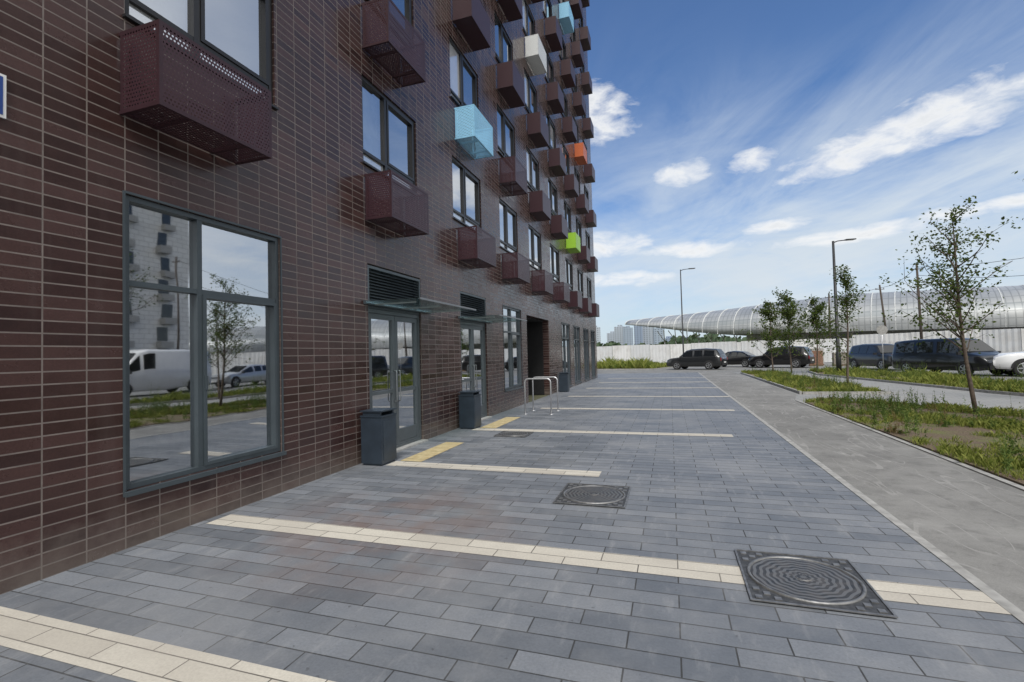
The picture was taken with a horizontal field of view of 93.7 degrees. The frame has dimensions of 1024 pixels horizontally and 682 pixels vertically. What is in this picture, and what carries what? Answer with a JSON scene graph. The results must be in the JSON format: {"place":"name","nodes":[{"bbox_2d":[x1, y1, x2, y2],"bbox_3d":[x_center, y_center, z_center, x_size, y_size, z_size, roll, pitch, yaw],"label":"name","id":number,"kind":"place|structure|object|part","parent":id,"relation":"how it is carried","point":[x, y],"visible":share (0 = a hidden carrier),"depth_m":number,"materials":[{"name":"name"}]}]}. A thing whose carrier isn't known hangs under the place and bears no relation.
{"place":"outdoors","nodes":[
{"label":"outdoors","id":0,"kind":"place"},
{"bbox_2d":[0,373,1023,681],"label":"pavement","id":1,"kind":"structure","parent":0,"point":[338,609],"depth_m":3.48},
{"bbox_2d":[360,408,396,465],"bbox_3d":[-2.048,1.464,7.384,0.380,0.820,0.420,-2,-2,18],"label":"litter bin","id":2,"kind":"object","parent":1,"relation":"on","point":[378,437],"visible":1,"depth_m":7.22,"materials":[{"name":"grey metal"}]},
{"bbox_2d":[383,419,395,459],"bbox_3d":[-1.873,1.498,7.326,0.005,0.580,0.320,-2,-2,18],"label":"bin door","id":3,"kind":"structure","parent":2,"relation":"in","point":[389,425],"depth_m":7.31,"materials":[{"name":"grey metal"}]},
{"bbox_2d":[400,417,519,461],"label":"pavement tactile strips","id":4,"kind":"object","parent":1,"relation":"on","point":[430,452],"visible":1,"depth_m":8.39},
{"bbox_2d":[458,390,480,428],"bbox_3d":[-0.937,1.535,10.755,0.380,0.820,0.420,-2,-2,18],"label":"litter bin","id":5,"kind":"object","parent":1,"relation":"on","point":[469,409],"visible":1,"depth_m":10.58,"materials":[{"name":"grey metal"}]},
{"bbox_2d":[475,398,480,424],"bbox_3d":[-0.762,1.568,10.697,0.005,0.580,0.320,-2,-2,18],"label":"bin door","id":6,"kind":"structure","parent":5,"relation":"in","point":[477,401],"depth_m":10.69,"materials":[{"name":"grey metal"}]},
{"bbox_2d":[0,377,1009,681],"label":"pavement cream bands","id":7,"kind":"object","parent":1,"relation":"on","point":[138,659],"visible":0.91,"depth_m":3.06,"materials":[{"name":"beige stone"}]},
{"bbox_2d":[494,431,532,436],"bbox_3d":[0.041,1.875,9.688,0.660,0.017,0.620,-2,-2,18],"label":"manhole cover","id":8,"kind":"object","parent":1,"relation":"on","point":[515,433],"visible":1,"depth_m":9.67,"materials":[{"name":"metal"}]},
{"bbox_2d":[524,378,552,414],"bbox_3d":[0.694,1.480,12.904,0.840,0.971,0.120,-2,-2,18],"label":"bicycle rack hoop","id":9,"kind":"object","parent":1,"relation":"on","point":[525,393],"visible":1,"depth_m":12.92,"materials":[{"name":"metal"}]},
{"bbox_2d":[531,376,559,410],"bbox_3d":[0.945,1.496,13.664,0.840,0.971,0.120,-2,-2,18],"label":"bicycle rack hoop","id":10,"kind":"object","parent":1,"relation":"on","point":[557,390],"visible":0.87,"depth_m":13.65,"materials":[{"name":"metal"}]},
{"bbox_2d":[558,372,569,391],"bbox_3d":[2.208,1.736,20.298,0.380,0.820,0.420,-2,-2,18],"label":"litter bin","id":11,"kind":"object","parent":1,"relation":"on","point":[563,381],"visible":0.98,"depth_m":20.11,"materials":[{"name":"grey metal"}]},
{"bbox_2d":[553,483,630,507],"bbox_3d":[0.921,1.725,5.400,0.760,0.017,0.800,-2,-2,18],"label":"manhole cover","id":12,"kind":"object","parent":1,"relation":"on","point":[595,494],"visible":1,"depth_m":5.35,"materials":[{"name":"metal"}]},
{"bbox_2d":[734,549,897,617],"bbox_3d":[2.009,1.634,3.305,0.780,0.017,0.820,-2,-2,18],"label":"manhole cover","id":13,"kind":"object","parent":1,"relation":"on","point":[831,583],"visible":1,"depth_m":3.23,"materials":[{"name":"metal"}]},
{"bbox_2d":[596,325,600,342],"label":"distant apartment tower","id":14,"kind":"structure","parent":0,"point":[598,337],"depth_m":714.17,"materials":[{"name":"grey concrete"}]},
{"bbox_2d":[607,331,614,342],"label":"distant apartment tower","id":15,"kind":"structure","parent":0,"point":[610,336],"depth_m":792.78,"materials":[{"name":"grey concrete"}]},
{"bbox_2d":[614,325,625,344],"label":"distant apartment tower","id":16,"kind":"structure","parent":0,"point":[618,333],"depth_m":752.58,"materials":[{"name":"grey concrete"}]},
{"bbox_2d":[623,326,632,344],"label":"distant apartment tower","id":17,"kind":"structure","parent":0,"point":[628,335],"depth_m":711.27,"materials":[{"name":"grey concrete"}]},
{"bbox_2d":[634,326,642,344],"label":"distant apartment tower","id":18,"kind":"structure","parent":0,"point":[638,335],"depth_m":707.63,"materials":[{"name":"grey concrete"}]},
{"bbox_2d":[642,326,653,344],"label":"distant apartment tower","id":19,"kind":"structure","parent":0,"point":[648,338],"depth_m":718.47,"materials":[{"name":"grey concrete"}]},
{"bbox_2d":[653,328,664,344],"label":"distant apartment tower","id":20,"kind":"structure","parent":0,"point":[657,338],"depth_m":665.17,"materials":[{"name":"grey concrete"}]},
{"bbox_2d":[529,358,899,401],"bbox_3d":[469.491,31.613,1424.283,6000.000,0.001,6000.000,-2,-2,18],"label":"ground","id":21,"kind":"structure","parent":0,"point":[536,397],"depth_m":18.47,"materials":[{"name":"grey"}]},
{"bbox_2d":[0,0,599,594],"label":"apartment building","id":22,"kind":"structure","parent":21,"relation":"on","point":[254,250],"depth_m":5.72,"materials":[{"name":"brown brick"}]},
{"bbox_2d":[122,0,278,110],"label":"window","id":23,"kind":"structure","parent":22,"relation":"in","point":[239,32],"depth_m":5.41,"materials":[{"name":"grey glass"}]},
{"bbox_2d":[122,190,286,496],"bbox_3d":[-3.171,0.029,5.088,0.180,2.699,1.824,-2,-2,18],"label":"window","id":24,"kind":"structure","parent":22,"relation":"in","point":[201,361],"depth_m":4.91,"materials":[{"name":"grey glass"}]},
{"bbox_2d":[361,75,415,194],"bbox_3d":[-2.167,-3.553,8.524,0.165,1.475,1.770,-2,-2,18],"label":"window","id":25,"kind":"structure","parent":22,"relation":"in","point":[387,132],"depth_m":8.40,"materials":[{"name":"grey glass"}]},
{"bbox_2d":[367,0,415,54],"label":"window","id":26,"kind":"structure","parent":22,"relation":"in","point":[405,6],"depth_m":9.19,"materials":[{"name":"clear glass"}]},
{"bbox_2d":[368,308,427,451],"bbox_3d":[-2.024,0.694,8.456,0.250,2.420,1.720,-2,-2,18],"label":"entrance door","id":27,"kind":"structure","parent":22,"relation":"in","point":[394,337],"depth_m":8.53,"materials":[{"name":"grey glass"}]},
{"bbox_2d":[449,36,478,126],"bbox_3d":[-1.186,-6.283,11.807,0.165,1.475,1.770,-2,-2,18],"label":"window","id":28,"kind":"structure","parent":22,"relation":"in","point":[463,80],"depth_m":11.67,"materials":[{"name":"clear glass"}]},
{"bbox_2d":[452,156,483,235],"bbox_3d":[-1.112,-3.485,11.724,0.165,1.475,1.770,-2,-2,18],"label":"window","id":29,"kind":"structure","parent":22,"relation":"in","point":[466,188],"depth_m":11.64,"materials":[{"name":"clear glass"}]},
{"bbox_2d":[460,321,491,420],"bbox_3d":[-0.924,0.765,11.794,0.250,2.420,1.650,-2,-2,18],"label":"entrance door","id":30,"kind":"structure","parent":22,"relation":"in","point":[473,350],"depth_m":11.90,"materials":[{"name":"grey glass"}]},
{"bbox_2d":[494,11,511,62],"bbox_3d":[-0.267,-9.018,14.901,0.165,1.475,1.770,-2,-2,18],"label":"window","id":31,"kind":"structure","parent":22,"relation":"in","point":[503,46],"depth_m":14.76,"materials":[{"name":"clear glass"}]},
{"bbox_2d":[497,105,514,167],"bbox_3d":[-0.194,-6.220,14.817,0.165,1.475,1.770,-2,-2,18],"label":"window","id":32,"kind":"structure","parent":22,"relation":"in","point":[505,131],"depth_m":14.73,"materials":[{"name":"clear glass"}]},
{"bbox_2d":[499,198,518,257],"bbox_3d":[-0.120,-3.422,14.734,0.165,1.475,1.770,-2,-2,18],"label":"window","id":33,"kind":"structure","parent":22,"relation":"in","point":[508,226],"depth_m":14.67,"materials":[{"name":"clear glass"}]},
{"bbox_2d":[503,305,523,391],"bbox_3d":[0.001,0.222,14.712,0.180,2.519,1.794,-2,-2,18],"label":"window","id":34,"kind":"structure","parent":22,"relation":"in","point":[512,332],"depth_m":14.66,"materials":[{"name":"clear glass"}]},
{"bbox_2d":[522,0,534,35],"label":"window","id":35,"kind":"structure","parent":22,"relation":"in","point":[528,21],"depth_m":17.74,"materials":[{"name":"clear glass"}]},
{"bbox_2d":[524,69,536,112],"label":"window","id":36,"kind":"structure","parent":22,"relation":"in","point":[530,92],"depth_m":17.69,"materials":[{"name":"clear glass"}]},
{"bbox_2d":[526,146,538,190],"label":"window","id":37,"kind":"structure","parent":22,"relation":"in","point":[532,165],"depth_m":17.63,"materials":[{"name":"clear glass"}]},
{"bbox_2d":[528,224,540,269],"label":"window","id":38,"kind":"structure","parent":22,"relation":"in","point":[534,237],"depth_m":17.67,"materials":[{"name":"clear glass"}]},
{"bbox_2d":[543,0,550,17],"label":"window","id":39,"kind":"structure","parent":22,"relation":"in","point":[546,4],"depth_m":21.04,"materials":[{"name":"clear glass"}]},
{"bbox_2d":[544,46,552,82],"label":"window","id":40,"kind":"structure","parent":22,"relation":"in","point":[549,75],"depth_m":21.06,"materials":[{"name":"clear glass"}]},
{"bbox_2d":[546,112,554,148],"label":"window","id":41,"kind":"structure","parent":22,"relation":"in","point":[551,127],"depth_m":21.01,"materials":[{"name":"clear glass"}]},
{"bbox_2d":[548,178,556,214],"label":"window","id":42,"kind":"structure","parent":22,"relation":"in","point":[552,191],"depth_m":20.93,"materials":[{"name":"clear glass"}]},
{"bbox_2d":[550,244,558,281],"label":"window","id":43,"kind":"structure","parent":22,"relation":"in","point":[554,259],"depth_m":20.81,"materials":[{"name":"clear glass"}]},
{"bbox_2d":[559,39,565,59],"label":"window","id":44,"kind":"structure","parent":22,"relation":"in","point":[562,54],"depth_m":24.27,"materials":[{"name":"clear glass"}]},
{"bbox_2d":[560,85,566,116],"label":"window","id":45,"kind":"structure","parent":22,"relation":"in","point":[564,114],"depth_m":24.26,"materials":[{"name":"clear glass"}]},
{"bbox_2d":[562,143,568,174],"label":"window","id":46,"kind":"structure","parent":22,"relation":"in","point":[564,151],"depth_m":24.19,"materials":[{"name":"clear glass"}]},
{"bbox_2d":[561,322,571,385],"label":"window","id":47,"kind":"structure","parent":22,"relation":"in","point":[566,350],"depth_m":22.58,"materials":[{"name":"clear glass"}]},
{"bbox_2d":[564,201,570,232],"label":"window","id":48,"kind":"structure","parent":22,"relation":"in","point":[566,208],"depth_m":24.01,"materials":[{"name":"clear glass"}]},
{"bbox_2d":[565,258,572,290],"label":"window","id":49,"kind":"structure","parent":22,"relation":"in","point":[568,264],"depth_m":23.79,"materials":[{"name":"clear glass"}]},
{"bbox_2d":[570,30,574,41],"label":"window","id":50,"kind":"structure","parent":22,"relation":"in","point":[572,35],"depth_m":27.20,"materials":[{"name":"clear glass"}]},
{"bbox_2d":[572,77,576,92],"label":"window","id":51,"kind":"structure","parent":22,"relation":"in","point":[574,89],"depth_m":27.44,"materials":[{"name":"clear glass"}]},
{"bbox_2d":[574,166,579,193],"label":"window","id":52,"kind":"structure","parent":22,"relation":"in","point":[576,174],"depth_m":26.84,"materials":[{"name":"clear glass"}]},
{"bbox_2d":[573,325,581,383],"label":"window","id":53,"kind":"structure","parent":22,"relation":"in","point":[577,352],"depth_m":25.08,"materials":[{"name":"clear glass"}]},
{"bbox_2d":[576,218,580,245],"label":"window","id":54,"kind":"structure","parent":22,"relation":"in","point":[578,225],"depth_m":26.91,"materials":[{"name":"clear glass"}]},
{"bbox_2d":[577,268,583,297],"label":"window","id":55,"kind":"structure","parent":22,"relation":"in","point":[579,274],"depth_m":26.74,"materials":[{"name":"clear glass"}]},
{"bbox_2d":[579,18,582,27],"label":"window","id":56,"kind":"structure","parent":22,"relation":"in","point":[580,20],"depth_m":30.34,"materials":[{"name":"clear glass"}]},
{"bbox_2d":[584,185,587,198],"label":"window","id":57,"kind":"structure","parent":22,"relation":"in","point":[585,190],"depth_m":29.47,"materials":[{"name":"clear glass"}]},
{"bbox_2d":[583,328,590,380],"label":"window","id":58,"kind":"structure","parent":22,"relation":"in","point":[585,332],"depth_m":27.95,"materials":[{"name":"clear glass"}]},
{"bbox_2d":[585,230,589,249],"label":"window","id":59,"kind":"structure","parent":22,"relation":"in","point":[586,234],"depth_m":29.77,"materials":[{"name":"clear glass"}]},
{"bbox_2d":[587,277,590,298],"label":"window","id":60,"kind":"structure","parent":22,"relation":"in","point":[588,280],"depth_m":29.41,"materials":[{"name":"clear glass"}]},
{"bbox_2d":[591,330,596,377],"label":"window","id":61,"kind":"structure","parent":22,"relation":"in","point":[592,332],"depth_m":30.08,"materials":[{"name":"glass"}]},
{"bbox_2d":[596,332,746,357],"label":"distant treeline","id":62,"kind":"object","parent":21,"relation":"on","point":[704,339],"visible":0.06,"depth_m":149.45,"materials":[{"name":"green plant"}]},
{"bbox_2d":[625,285,1023,345],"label":"station building","id":63,"kind":"structure","parent":21,"relation":"on","point":[735,321],"depth_m":66.16,"materials":[{"name":"silver metal"}]},
{"bbox_2d":[698,372,1023,623],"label":"path edging strip","id":64,"kind":"object","parent":21,"relation":"on","point":[1017,613],"visible":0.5,"depth_m":4.79,"materials":[{"name":"concrete"}]},
{"bbox_2d":[877,325,887,369],"bbox_3d":[23.673,0.439,30.623,0.600,2.900,0.069,-2,-2,18],"label":"road sign","id":65,"kind":"object","parent":21,"relation":"on","point":[882,329],"visible":0.91,"depth_m":30.61,"materials":[{"name":"metal"}]},
{"bbox_2d":[586,0,1023,345],"label":"sky","id":66,"kind":"structure","parent":0,"point":[734,141],"materials":[{"name":"blue"}]},
{"bbox_2d":[597,362,1023,380],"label":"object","id":67,"kind":"structure","parent":0,"point":[733,368],"depth_m":38.08,"materials":[{"name":"concrete"}]},
{"bbox_2d":[680,268,694,352],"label":"street lamp","id":68,"kind":"object","parent":67,"relation":"on","point":[682,310],"visible":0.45,"depth_m":43.59,"materials":[{"name":"metal"}]},
{"bbox_2d":[667,348,727,369],"bbox_3d":[15.717,1.527,40.917,4.711,1.770,2.284,-3,-2,41],"label":"parked car","id":69,"kind":"object","parent":67,"relation":"on","point":[709,358],"visible":1,"depth_m":39.91,"materials":[{"name":"grey paint"}]},
{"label":"side window","id":70,"kind":"part","parent":69,"relation":"part of","materials":[{"name":"black glass"}]},
{"bbox_2d":[723,351,755,366],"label":"parked car","id":71,"kind":"object","parent":67,"relation":"on","point":[738,357],"visible":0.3,"depth_m":43.24,"materials":[{"name":"black paint"}]},
{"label":"side window","id":72,"kind":"part","parent":71,"relation":"part of","materials":[{"name":"grey glass"}]},
{"bbox_2d":[748,346,814,367],"bbox_3d":[22.327,1.323,39.901,2.284,1.770,4.712,0,-2,-45],"label":"parked car","id":73,"kind":"object","parent":67,"relation":"on","point":[804,358],"visible":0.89,"depth_m":38.83,"materials":[{"name":"black paint"}]},
{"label":"side window","id":74,"kind":"part","parent":73,"relation":"part of","materials":[{"name":"black glass"}]},
{"bbox_2d":[597,328,1023,362],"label":"site fence","id":75,"kind":"object","parent":67,"relation":"on","point":[1006,340],"visible":0.19,"depth_m":49.22,"materials":[{"name":"metal"}]},
{"bbox_2d":[809,351,822,365],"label":"material pallet","id":76,"kind":"object","parent":67,"relation":"on","point":[820,359],"visible":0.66,"depth_m":40.89,"materials":[{"name":"brown wood"}]},
{"bbox_2d":[809,348,823,364],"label":"material pallet","id":77,"kind":"object","parent":67,"relation":"on","point":[820,349],"visible":0.1,"depth_m":43.03,"materials":[{"name":"white wood"}]},
{"bbox_2d":[825,293,832,338],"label":"utility pole","id":78,"kind":"object","parent":67,"relation":"on","point":[828,297],"visible":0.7,"depth_m":53.60,"materials":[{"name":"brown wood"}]},
{"bbox_2d":[832,352,846,365],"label":"material pallet","id":79,"kind":"object","parent":67,"relation":"on","point":[843,362],"visible":0.41,"depth_m":40.21,"materials":[{"name":"grey wood"}]},
{"bbox_2d":[849,343,893,369],"bbox_3d":[24.885,1.031,32.317,2.284,1.770,4.712,-2,-2,3],"label":"parked car","id":80,"kind":"object","parent":67,"relation":"on","point":[868,354],"visible":0.55,"depth_m":32.06,"materials":[{"name":"blue paint"}]},
{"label":"side window","id":81,"kind":"part","parent":80,"relation":"part of","materials":[{"name":"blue glass"}]},
{"bbox_2d":[875,285,887,333],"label":"utility pole","id":82,"kind":"object","parent":67,"relation":"on","point":[884,319],"visible":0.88,"depth_m":50.37,"materials":[{"name":"brown wood"}]},
{"bbox_2d":[913,265,922,338],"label":"utility pole","id":83,"kind":"object","parent":67,"relation":"on","point":[919,314],"visible":0.54,"depth_m":41.30,"materials":[{"name":"brown wood"}]},
{"bbox_2d":[891,338,1010,374],"bbox_3d":[23.105,0.800,25.326,2.289,1.910,5.256,-1,-2,-4],"label":"parked minivan","id":84,"kind":"object","parent":67,"relation":"on","point":[934,354],"visible":0.69,"depth_m":24.76,"materials":[{"name":"black paint"}]},
{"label":"side window","id":85,"kind":"part","parent":84,"relation":"part of","materials":[{"name":"black glass"}]},
{"bbox_2d":[993,351,1023,376],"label":"parked car","id":86,"kind":"object","parent":67,"relation":"on","point":[1004,360],"visible":0.88,"depth_m":22.32,"materials":[{"name":"white paint"}]},
{"bbox_3d":[44.799,-4.949,21.145,0.800,12.002,0.228,-2,-2,18],"label":"utility pole","id":87,"kind":"object","parent":67,"relation":"on","visible":0},
{"bbox_2d":[919,275,1023,277],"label":"overhead wire","id":88,"kind":"object","parent":87,"relation":"attached to","point":[978,277],"visible":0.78,"depth_m":37.72,"materials":[{"name":"paint"}]},
{"bbox_2d":[700,372,1023,611],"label":"asphalt path","id":89,"kind":"structure","parent":0,"point":[971,521],"depth_m":5.43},
{"bbox_2d":[734,371,1023,409],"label":"light paved path","id":90,"kind":"structure","parent":0,"point":[953,396],"depth_m":15.31,"materials":[{"name":"grey concrete"}]},
{"bbox_2d":[771,287,830,372],"bbox_3d":[17.682,-0.729,29.665,2.726,5.436,3.765,-1,-2,-20],"label":"young tree","id":91,"kind":"object","parent":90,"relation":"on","point":[789,312],"visible":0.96,"depth_m":29.86,"materials":[{"name":"green plant"}]},
{"bbox_2d":[597,367,1023,410],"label":"kerb edging","id":92,"kind":"object","parent":90,"relation":"on","point":[910,383],"visible":0.32,"depth_m":17.67,"materials":[{"name":"concrete"}]},
{"bbox_2d":[805,401,1023,485],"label":"planting bed soil","id":93,"kind":"structure","parent":90,"relation":"on","point":[949,431],"depth_m":8.32,"materials":[{"name":"brown soil"}]},
{"bbox_2d":[743,359,1023,473],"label":"bed weeds","id":94,"kind":"object","parent":93,"relation":"on","point":[883,406],"visible":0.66,"depth_m":11.55,"materials":[{"name":"green plant"}]},
{"bbox_2d":[761,370,1022,433],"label":"dry weeds","id":95,"kind":"object","parent":93,"relation":"on","point":[890,430],"visible":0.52,"depth_m":10.98,"materials":[{"name":"plant"}]},
{"bbox_2d":[803,395,1023,479],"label":"grass","id":96,"kind":"structure","parent":93,"relation":"on","point":[968,453],"depth_m":8.78,"materials":[{"name":"green plant"}]},
{"bbox_2d":[877,196,1023,413],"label":"young tree","id":97,"kind":"object","parent":93,"relation":"on","point":[955,287],"visible":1,"depth_m":10.79,"materials":[{"name":"green plant"}]},
{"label":"planting bed soil","id":98,"kind":"structure","parent":90,"relation":"on","visible":0},
{"bbox_2d":[741,300,789,370],"bbox_3d":[15.633,-0.375,29.505,2.685,4.827,2.626,-2,-2,18],"label":"young tree","id":99,"kind":"object","parent":98,"relation":"on","point":[766,312],"visible":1,"depth_m":29.52,"materials":[{"name":"green plant"}]},
{"bbox_2d":[741,369,884,391],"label":"grass","id":100,"kind":"structure","parent":98,"relation":"on","point":[793,383],"depth_m":19.21,"materials":[{"name":"green plant"}]},
{"bbox_2d":[810,264,869,382],"bbox_3d":[12.976,-0.599,18.901,1.802,4.783,2.068,-2,-2,18],"label":"young tree","id":101,"kind":"object","parent":98,"relation":"on","point":[847,284],"visible":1,"depth_m":18.50,"materials":[{"name":"green plant"}]},
{"bbox_2d":[809,365,1023,392],"bbox_3d":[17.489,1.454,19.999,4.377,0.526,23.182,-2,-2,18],"label":"grass","id":102,"kind":"structure","parent":0,"point":[931,377],"depth_m":19.18,"materials":[{"name":"green plant"}]},
{"bbox_2d":[791,295,839,371],"bbox_3d":[19.071,-0.515,29.706,2.419,4.939,3.026,-1,-2,-2],"label":"young tree","id":103,"kind":"object","parent":102,"relation":"on","point":[818,309],"visible":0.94,"depth_m":29.91,"materials":[{"name":"green plant"}]},
{"bbox_2d":[832,238,855,370],"bbox_3d":[19.515,-2.046,28.024,1.571,7.930,0.419,-2,-2,0],"label":"street lamp","id":104,"kind":"object","parent":102,"relation":"on","point":[838,362],"visible":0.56,"depth_m":27.98,"materials":[{"name":"metal"}]},
{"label":"planting bed soil","id":105,"kind":"structure","parent":0,"visible":0},
{"bbox_2d":[597,355,669,368],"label":"grass","id":106,"kind":"structure","parent":105,"relation":"on","point":[634,363],"depth_m":45.17,"materials":[{"name":"green plant"}]}
]}

